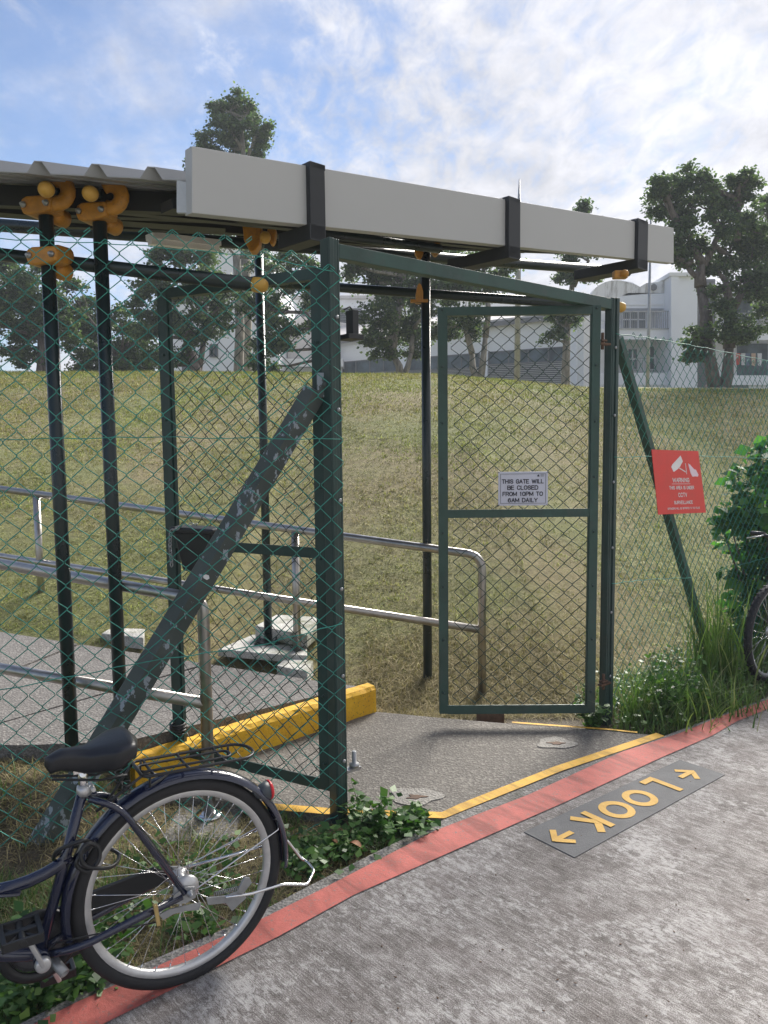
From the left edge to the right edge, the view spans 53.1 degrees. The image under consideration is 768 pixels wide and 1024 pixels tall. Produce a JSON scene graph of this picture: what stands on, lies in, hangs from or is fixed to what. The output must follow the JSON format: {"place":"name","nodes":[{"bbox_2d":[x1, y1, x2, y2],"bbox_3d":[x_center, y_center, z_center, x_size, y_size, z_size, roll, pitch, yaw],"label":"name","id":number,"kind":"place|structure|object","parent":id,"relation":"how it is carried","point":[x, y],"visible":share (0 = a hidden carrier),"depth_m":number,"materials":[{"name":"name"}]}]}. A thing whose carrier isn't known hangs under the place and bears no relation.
{"place":"outdoors","nodes":[
{"label":"outdoors","id":0,"kind":"place"},
{"bbox_2d":[0,369,767,1014],"bbox_3d":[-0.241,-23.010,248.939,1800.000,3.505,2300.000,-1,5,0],"label":"hill","id":1,"kind":"structure","parent":0,"point":[412,560],"depth_m":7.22,"materials":[{"name":"green plant"}]},
{"bbox_2d":[0,261,92,371],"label":"leafy tree","id":2,"kind":"object","parent":1,"relation":"on","point":[11,293],"visible":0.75,"depth_m":22.99,"materials":[{"name":"green plant"}]},
{"bbox_2d":[56,276,159,371],"bbox_3d":[-8.937,-5.721,25.189,4.272,3.738,3.098,-1,5,0],"label":"leafy tree","id":3,"kind":"object","parent":1,"relation":"on","point":[122,346],"visible":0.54,"depth_m":24.64,"materials":[{"name":"green plant"}]},
{"bbox_2d":[102,628,144,648],"bbox_3d":[-1.730,0.853,5.222,0.405,0.080,0.205,2,6,22],"label":"concrete block","id":4,"kind":"object","parent":1,"relation":"on","point":[132,633],"depth_m":5.11,"materials":[{"name":"grey concrete"}]},
{"bbox_2d":[0,225,346,846],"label":"fence","id":5,"kind":"object","parent":1,"relation":"on","point":[139,682],"visible":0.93,"depth_m":3.06,"materials":[{"name":"green metal"}]},
{"bbox_2d":[0,632,354,773],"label":"ramp","id":6,"kind":"structure","parent":1,"relation":"on","point":[28,707],"depth_m":4.13,"materials":[{"name":"concrete"}]},
{"bbox_2d":[119,246,252,371],"bbox_3d":[-5.824,-5.848,22.231,3.529,4.451,2.846,2,6,24],"label":"leafy tree","id":7,"kind":"object","parent":1,"relation":"on","point":[147,290],"visible":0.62,"depth_m":21.94,"materials":[{"name":"green plant"}]},
{"bbox_2d":[160,806,243,844],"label":"concrete block","id":8,"kind":"structure","parent":1,"relation":"on","point":[234,812],"depth_m":3.28,"materials":[{"name":"grey concrete"}]},
{"bbox_2d":[0,558,222,821],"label":"handrail","id":9,"kind":"object","parent":8,"relation":"on","point":[202,702],"visible":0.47,"depth_m":3.36,"materials":[{"name":"silver metal"}]},
{"bbox_2d":[0,754,420,1023],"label":"verge grass","id":10,"kind":"structure","parent":1,"relation":"on","point":[26,893],"depth_m":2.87,"materials":[{"name":"green plant"}]},
{"bbox_2d":[0,804,440,1023],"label":"weed leaves","id":11,"kind":"object","parent":1,"relation":"on","point":[67,989],"visible":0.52,"depth_m":2.63,"materials":[{"name":"green plant"}]},
{"bbox_2d":[350,840,362,849],"bbox_3d":[-0.109,1.306,3.013,0.042,0.030,0.039,-2,6,-19],"label":"dead leaf","id":12,"kind":"object","parent":11,"relation":"on","point":[357,842],"visible":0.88,"depth_m":3.02,"materials":[{"name":"brown plant"}]},
{"bbox_2d":[182,81,276,371],"bbox_3d":[-5.664,-9.797,28.135,3.715,11.220,2.848,-1,5,0],"label":"tall tree","id":13,"kind":"object","parent":1,"relation":"on","point":[237,129],"visible":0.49,"depth_m":27.77,"materials":[{"name":"green plant"}]},
{"bbox_2d":[173,248,294,371],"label":"white block","id":14,"kind":"structure","parent":1,"relation":"on","point":[224,342],"depth_m":44.73,"materials":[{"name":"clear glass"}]},
{"bbox_2d":[209,344,217,356],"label":"window","id":15,"kind":"structure","parent":14,"relation":"in","point":[215,351],"depth_m":44.62,"materials":[{"name":"grey glass"}]},
{"bbox_2d":[0,486,485,696],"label":"handrail","id":16,"kind":"object","parent":1,"relation":"on","point":[424,547],"visible":0.58,"depth_m":5.12,"materials":[{"name":"silver metal"}]},
{"bbox_2d":[207,234,283,370],"bbox_3d":[-4.903,-6.999,27.548,2.995,5.728,1.805,-3,6,-24],"label":"pale trunk tree","id":17,"kind":"object","parent":1,"relation":"on","point":[239,357],"visible":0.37,"depth_m":27.39,"materials":[{"name":"green plant"}]},
{"bbox_2d":[130,683,375,787],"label":"kerb","id":18,"kind":"structure","parent":1,"relation":"on","point":[360,700],"depth_m":4.03,"materials":[{"name":"yellow paint"}]},
{"bbox_2d":[218,635,306,661],"bbox_3d":[-0.744,0.947,5.332,0.644,0.050,0.480,2,6,23],"label":"concrete block","id":19,"kind":"object","parent":1,"relation":"on","point":[273,651],"depth_m":5.19,"materials":[{"name":"grey concrete"}]},
{"bbox_2d":[255,615,316,646],"bbox_3d":[-0.668,0.850,5.521,0.462,0.090,0.520,1,5,16],"label":"concrete block","id":20,"kind":"object","parent":19,"relation":"on","point":[281,624],"depth_m":5.42,"materials":[{"name":"grey concrete"}]},
{"bbox_2d":[236,251,342,372],"bbox_3d":[-2.930,-5.854,23.200,3.370,4.453,2.611,-4,7,-36],"label":"leafy tree","id":21,"kind":"object","parent":1,"relation":"on","point":[281,345],"visible":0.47,"depth_m":22.70,"materials":[{"name":"green plant"}]},
{"bbox_2d":[277,658,312,679],"bbox_3d":[-0.563,1.031,4.953,0.279,0.100,0.232,2,6,23],"label":"concrete block","id":22,"kind":"object","parent":1,"relation":"on","point":[287,669],"depth_m":4.90,"materials":[{"name":"grey concrete"}]},
{"bbox_2d":[0,146,673,792],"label":"walkway canopy","id":23,"kind":"object","parent":1,"relation":"on","point":[274,204],"visible":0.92,"depth_m":3.45,"materials":[{"name":"white metal"}]},
{"bbox_2d":[145,232,220,251],"bbox_3d":[-1.200,-1.619,4.620,0.448,0.090,0.100,-5,7,-42],"label":"strip light","id":24,"kind":"object","parent":23,"relation":"attached to","point":[174,241],"visible":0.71,"depth_m":4.57,"materials":[{"name":"white plastic"}]},
{"bbox_2d":[336,776,402,827],"bbox_3d":[-0.062,1.248,3.234,0.288,0.267,0.303,-1,5,0],"label":"weed plant","id":25,"kind":"object","parent":1,"relation":"on","point":[378,811],"visible":0.76,"depth_m":3.21,"materials":[{"name":"green plant"}]},
{"bbox_2d":[339,248,444,372],"bbox_3d":[0.173,-5.822,22.544,3.148,4.532,3.166,-1,5,0],"label":"leafy tree","id":26,"kind":"object","parent":1,"relation":"on","point":[394,322],"visible":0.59,"depth_m":22.38,"materials":[{"name":"green plant"}]},
{"bbox_2d":[367,800,431,845],"bbox_3d":[0.091,1.310,3.195,0.301,0.148,0.266,-4,6,-31],"label":"weed plant","id":27,"kind":"object","parent":1,"relation":"on","point":[403,815],"visible":0.89,"depth_m":3.17,"materials":[{"name":"green plant"}]},
{"bbox_2d":[168,712,647,824],"bbox_3d":[0.194,1.349,3.864,2.414,0.200,1.266,1,5,14],"label":"landing","id":28,"kind":"object","parent":1,"relation":"on","point":[447,757],"visible":0.41,"depth_m":3.90,"materials":[{"name":"concrete"}]},
{"bbox_2d":[391,788,445,805],"bbox_3d":[0.156,1.284,3.463,0.247,0.003,0.173,-1,5,0],"label":"concrete patch","id":29,"kind":"object","parent":28,"relation":"on","point":[433,795],"visible":0.85,"depth_m":3.47,"materials":[{"name":"grey concrete"}]},
{"bbox_2d":[407,794,428,798],"bbox_3d":[0.150,1.282,3.455,0.098,0.002,0.043,0,5,12],"label":"rusty hole","id":30,"kind":"object","parent":29,"relation":"on","point":[415,796],"visible":1,"depth_m":3.46,"materials":[{"name":"metal"}]},
{"bbox_2d":[262,733,663,817],"bbox_3d":[0.505,1.266,3.592,2.263,0.001,0.467,-2,6,-19],"label":"yellow edge line","id":31,"kind":"object","parent":28,"relation":"on","point":[470,803],"visible":0.56,"depth_m":3.56,"materials":[{"name":"paint"}]},
{"bbox_2d":[320,237,619,827],"bbox_3d":[0.529,0.144,3.779,1.923,2.610,0.092,-5,7,-38],"label":"gateway","id":32,"kind":"object","parent":28,"relation":"on","point":[333,252],"visible":0.91,"depth_m":3.26,"materials":[{"name":"green metal"}]},
{"bbox_2d":[157,266,329,790],"bbox_3d":[-0.630,0.087,3.462,0.902,2.230,0.060,2,6,28],"label":"gate leaf","id":33,"kind":"object","parent":32,"relation":"attached to","point":[165,332],"visible":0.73,"depth_m":3.43,"materials":[{"name":"green metal"}]},
{"bbox_2d":[169,719,186,735],"bbox_3d":[-0.995,1.041,3.707,0.082,0.069,0.082,-1,5,0],"label":"cord","id":34,"kind":"object","parent":33,"relation":"attached to","point":[175,729],"visible":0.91,"depth_m":3.68,"materials":[{"name":"black plastic"}]},
{"bbox_2d":[169,525,217,570],"bbox_3d":[-0.854,0.171,3.552,0.260,0.205,0.115,2,6,28],"label":"lock box","id":35,"kind":"object","parent":33,"relation":"attached to","point":[197,545],"visible":0.48,"depth_m":3.52,"materials":[{"name":"black metal"}]},
{"bbox_2d":[168,522,197,566],"bbox_3d":[-0.921,0.152,3.522,0.164,0.214,0.022,1,6,20],"label":"chain","id":36,"kind":"object","parent":35,"relation":"hanging from","point":[170,539],"visible":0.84,"depth_m":3.54,"materials":[{"name":"metal"}]},
{"bbox_2d":[437,305,610,713],"bbox_3d":[0.795,0.010,4.256,0.990,2.238,0.135,-1,5,0],"label":"gate leaf","id":37,"kind":"object","parent":32,"relation":"attached to","point":[597,341],"visible":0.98,"depth_m":4.20,"materials":[{"name":"green paint"}]},
{"bbox_2d":[497,470,548,506],"bbox_3d":[0.757,-0.127,4.178,0.280,0.198,0.010,-1,5,0],"label":"gate notice","id":38,"kind":"object","parent":37,"relation":"attached to","point":[521,488],"visible":1,"depth_m":4.18,"materials":[{"name":"white metal"}]},
{"bbox_2d":[537,737,577,747],"bbox_3d":[0.912,1.220,4.067,0.218,0.003,0.154,-1,5,0],"label":"concrete patch","id":39,"kind":"object","parent":28,"relation":"on","point":[542,743],"visible":1,"depth_m":4.05,"materials":[{"name":"grey concrete"}]},
{"bbox_2d":[546,741,564,744],"bbox_3d":[0.909,1.219,4.053,0.106,0.002,0.043,-1,5,0],"label":"rusty hole","id":40,"kind":"object","parent":39,"relation":"on","point":[557,743],"visible":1,"depth_m":4.05,"materials":[{"name":"metal"}]},
{"bbox_2d":[512,721,636,732],"bbox_3d":[1.056,1.197,4.280,0.679,0.001,0.032,1,5,15],"label":"yellow back line","id":41,"kind":"object","parent":28,"relation":"on","point":[575,726],"visible":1,"depth_m":4.28,"materials":[{"name":"paint"}]},
{"bbox_2d":[290,295,604,386],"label":"school hall","id":42,"kind":"structure","parent":1,"relation":"on","point":[355,360],"depth_m":42.18,"materials":[{"name":"concrete"}]},
{"bbox_2d":[285,331,343,372],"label":"annex building","id":43,"kind":"structure","parent":42,"relation":"attached to","point":[302,343],"depth_m":48.03,"materials":[{"name":"concrete"}]},
{"bbox_2d":[343,358,395,372],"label":"window","id":44,"kind":"structure","parent":42,"relation":"in","point":[367,366],"depth_m":47.65,"materials":[{"name":"grey glass"}]},
{"bbox_2d":[409,353,479,370],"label":"window","id":45,"kind":"structure","parent":42,"relation":"in","point":[459,363],"depth_m":44.06,"materials":[{"name":"grey glass"}]},
{"bbox_2d":[488,346,562,364],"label":"window","id":46,"kind":"structure","parent":42,"relation":"in","point":[534,354],"depth_m":41.14,"materials":[{"name":"grey glass"}]},
{"bbox_2d":[430,250,527,377],"bbox_3d":[2.515,-5.916,23.151,3.238,4.686,2.564,-4,7,-36],"label":"leafy tree","id":47,"kind":"object","parent":1,"relation":"on","point":[467,324],"visible":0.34,"depth_m":22.91,"materials":[{"name":"green plant"}]},
{"bbox_2d":[476,714,503,722],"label":"plate","id":48,"kind":"structure","parent":1,"relation":"on","point":[497,718],"depth_m":4.46,"materials":[{"name":"metal"}]},
{"bbox_2d":[346,563,644,723],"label":"dry grass litter","id":49,"kind":"object","parent":1,"relation":"on","point":[437,714],"visible":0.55,"depth_m":4.99,"materials":[{"name":"beige plant"}]},
{"bbox_2d":[514,179,520,379],"bbox_3d":[5.106,-8.377,29.361,0.234,8.394,0.240,-1,5,0],"label":"lightning mast","id":50,"kind":"object","parent":1,"relation":"on","point":[517,338],"visible":0.27,"depth_m":29.43,"materials":[{"name":"metal"}]},
{"bbox_2d":[535,197,604,384],"bbox_3d":[6.252,-7.047,25.678,2.573,6.499,2.136,-1,5,0],"label":"slender tree","id":51,"kind":"object","parent":1,"relation":"on","point":[567,323],"visible":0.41,"depth_m":25.35,"materials":[{"name":"green plant"}]},
{"bbox_2d":[573,701,610,729],"bbox_3d":[1.180,1.156,4.359,0.210,0.205,0.205,2,6,30],"label":"weed plant","id":52,"kind":"object","parent":1,"relation":"on","point":[595,719],"visible":0.72,"depth_m":4.32,"materials":[{"name":"green plant"}]},
{"bbox_2d":[573,659,712,733],"bbox_3d":[1.496,1.045,4.614,0.882,0.321,0.853,-1,5,0],"label":"grass clump","id":53,"kind":"object","parent":1,"relation":"on","point":[641,695],"visible":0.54,"depth_m":4.50,"materials":[{"name":"green plant"}]},
{"bbox_2d":[646,204,651,386],"bbox_3d":[10.153,-7.949,29.405,0.143,8.010,0.150,-1,5,0],"label":"lamp pole","id":54,"kind":"object","parent":1,"relation":"on","point":[648,325],"visible":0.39,"depth_m":29.44,"materials":[{"name":"metal"}]},
{"bbox_2d":[569,629,767,735],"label":"verge grass","id":55,"kind":"structure","parent":1,"relation":"on","point":[651,729],"depth_m":4.62,"materials":[{"name":"green plant"}]},
{"bbox_2d":[638,655,700,720],"bbox_3d":[1.638,1.020,4.459,0.303,0.344,0.352,-5,7,-37],"label":"flowering weed","id":56,"kind":"object","parent":1,"relation":"on","point":[670,692],"visible":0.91,"depth_m":4.42,"materials":[{"name":"green plant"}]},
{"bbox_2d":[574,614,767,731],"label":"weed leaves","id":57,"kind":"object","parent":1,"relation":"on","point":[666,716],"visible":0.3,"depth_m":4.78,"materials":[{"name":"green plant"}]},
{"bbox_2d":[586,272,767,388],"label":"apartment block","id":58,"kind":"structure","parent":1,"relation":"on","point":[674,306],"depth_m":41.02,"materials":[{"name":"white concrete"}]},
{"bbox_2d":[627,348,637,369],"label":"window","id":59,"kind":"structure","parent":58,"relation":"in","point":[632,355],"depth_m":42.69,"materials":[{"name":"grey glass"}]},
{"bbox_2d":[623,312,646,327],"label":"window","id":60,"kind":"structure","parent":58,"relation":"in","point":[638,319],"depth_m":42.51,"materials":[{"name":"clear glass"}]},
{"bbox_2d":[637,347,645,371],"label":"door panel","id":61,"kind":"structure","parent":58,"relation":"in","point":[643,350],"depth_m":42.70,"materials":[{"name":"grey"}]},
{"bbox_2d":[650,345,655,369],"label":"window","id":62,"kind":"structure","parent":58,"relation":"in","point":[652,351],"depth_m":42.68,"materials":[{"name":"grey glass"}]},
{"bbox_2d":[731,385,748,387],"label":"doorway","id":63,"kind":"structure","parent":58,"relation":"in","point":[735,386],"depth_m":41.12,"materials":[{"name":"grey"}]},
{"bbox_2d":[736,300,752,324],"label":"window","id":64,"kind":"structure","parent":58,"relation":"in","point":[742,306],"depth_m":42.13,"materials":[{"name":"grey glass"}]},
{"bbox_2d":[737,344,767,374],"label":"window","id":65,"kind":"structure","parent":58,"relation":"in","point":[751,348],"depth_m":42.37,"materials":[{"name":"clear glass"}]},
{"bbox_2d":[644,644,717,703],"bbox_3d":[1.771,0.992,4.637,0.434,0.340,0.343,-1,5,0],"label":"flowering weed","id":66,"kind":"object","parent":1,"relation":"on","point":[687,668],"visible":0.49,"depth_m":4.66,"materials":[{"name":"green plant"}]},
{"bbox_2d":[612,332,767,709],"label":"fence","id":67,"kind":"object","parent":1,"relation":"on","point":[635,398],"visible":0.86,"depth_m":4.91,"materials":[{"name":"green metal"}]},
{"bbox_2d":[651,450,705,514],"bbox_3d":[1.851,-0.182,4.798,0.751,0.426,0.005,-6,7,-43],"label":"warning sign","id":68,"kind":"object","parent":67,"relation":"attached to","point":[678,482],"visible":1,"depth_m":4.77,"materials":[{"name":"red metal"}]},
{"bbox_2d":[613,651,766,734],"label":"grass clump","id":69,"kind":"object","parent":1,"relation":"on","point":[688,716],"visible":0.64,"depth_m":4.42,"materials":[{"name":"green plant"}]},
{"bbox_2d":[639,157,767,387],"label":"tree","id":70,"kind":"object","parent":1,"relation":"on","point":[741,234],"visible":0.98,"depth_m":21.26,"materials":[{"name":"green plant"}]},
{"bbox_2d":[652,659,767,717],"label":"grass clump","id":71,"kind":"object","parent":1,"relation":"on","point":[719,698],"visible":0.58,"depth_m":4.57,"materials":[{"name":"green plant"}]},
{"bbox_2d":[670,561,767,691],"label":"grass clump","id":72,"kind":"object","parent":1,"relation":"on","point":[716,651],"visible":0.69,"depth_m":4.99,"materials":[{"name":"green plant"}]},
{"bbox_2d":[679,579,767,692],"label":"grass clump","id":73,"kind":"object","parent":1,"relation":"on","point":[745,666],"visible":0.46,"depth_m":5.03,"materials":[{"name":"green plant"}]},
{"bbox_2d":[706,435,767,643],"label":"leafy bush","id":74,"kind":"object","parent":1,"relation":"on","point":[763,520],"visible":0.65,"depth_m":6.12,"materials":[{"name":"green plant"}]},
{"bbox_2d":[741,193,767,334],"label":"tree","id":75,"kind":"object","parent":1,"relation":"on","point":[761,309],"visible":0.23,"depth_m":24.41,"materials":[{"name":"green plant"}]},
{"bbox_2d":[743,531,767,682],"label":"bicycle","id":76,"kind":"object","parent":1,"relation":"on","point":[761,595],"visible":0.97,"depth_m":4.88,"materials":[{"name":"metal"}]},
{"bbox_2d":[0,0,767,371],"label":"sky","id":77,"kind":"structure","parent":0,"point":[570,100],"materials":[{"name":"blue"}]},
{"bbox_2d":[104,709,767,1023],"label":"path","id":78,"kind":"structure","parent":0,"point":[544,916],"depth_m":2.48,"materials":[{"name":"concrete"}]},
{"bbox_2d":[0,726,314,989],"bbox_3d":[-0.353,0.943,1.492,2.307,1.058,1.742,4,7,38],"label":"bicycle","id":79,"kind":"object","parent":78,"relation":"on","point":[51,940],"visible":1,"depth_m":2.17,"materials":[{"name":"metal"}]},
{"bbox_2d":[51,838,120,873],"bbox_3d":[-0.809,0.930,2.110,0.185,0.121,0.131,-4,6,-34],"label":"cable lock","id":80,"kind":"object","parent":79,"relation":"attached to","point":[89,844],"visible":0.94,"depth_m":2.06,"materials":[{"name":"black plastic"}]},
{"bbox_2d":[21,697,767,1023],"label":"path edge","id":81,"kind":"object","parent":78,"relation":"on","point":[382,853],"visible":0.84,"depth_m":2.92,"materials":[{"name":"concrete"}]},
{"bbox_2d":[35,700,767,1023],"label":"red edge line","id":82,"kind":"object","parent":78,"relation":"on","point":[113,1001],"visible":0.88,"depth_m":3.00,"materials":[{"name":"paint"}]},
{"bbox_2d":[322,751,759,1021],"bbox_3d":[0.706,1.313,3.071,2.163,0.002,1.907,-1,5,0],"label":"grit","id":83,"kind":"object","parent":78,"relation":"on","point":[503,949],"visible":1,"depth_m":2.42,"materials":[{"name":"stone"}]},
{"bbox_2d":[524,760,724,857],"bbox_3d":[1.098,1.278,3.400,1.145,0.005,0.253,-5,7,-38],"label":"pavement stencil","id":84,"kind":"object","parent":78,"relation":"on","point":[597,821],"visible":1,"depth_m":3.33,"materials":[{"name":"grey paint"}]}
]}

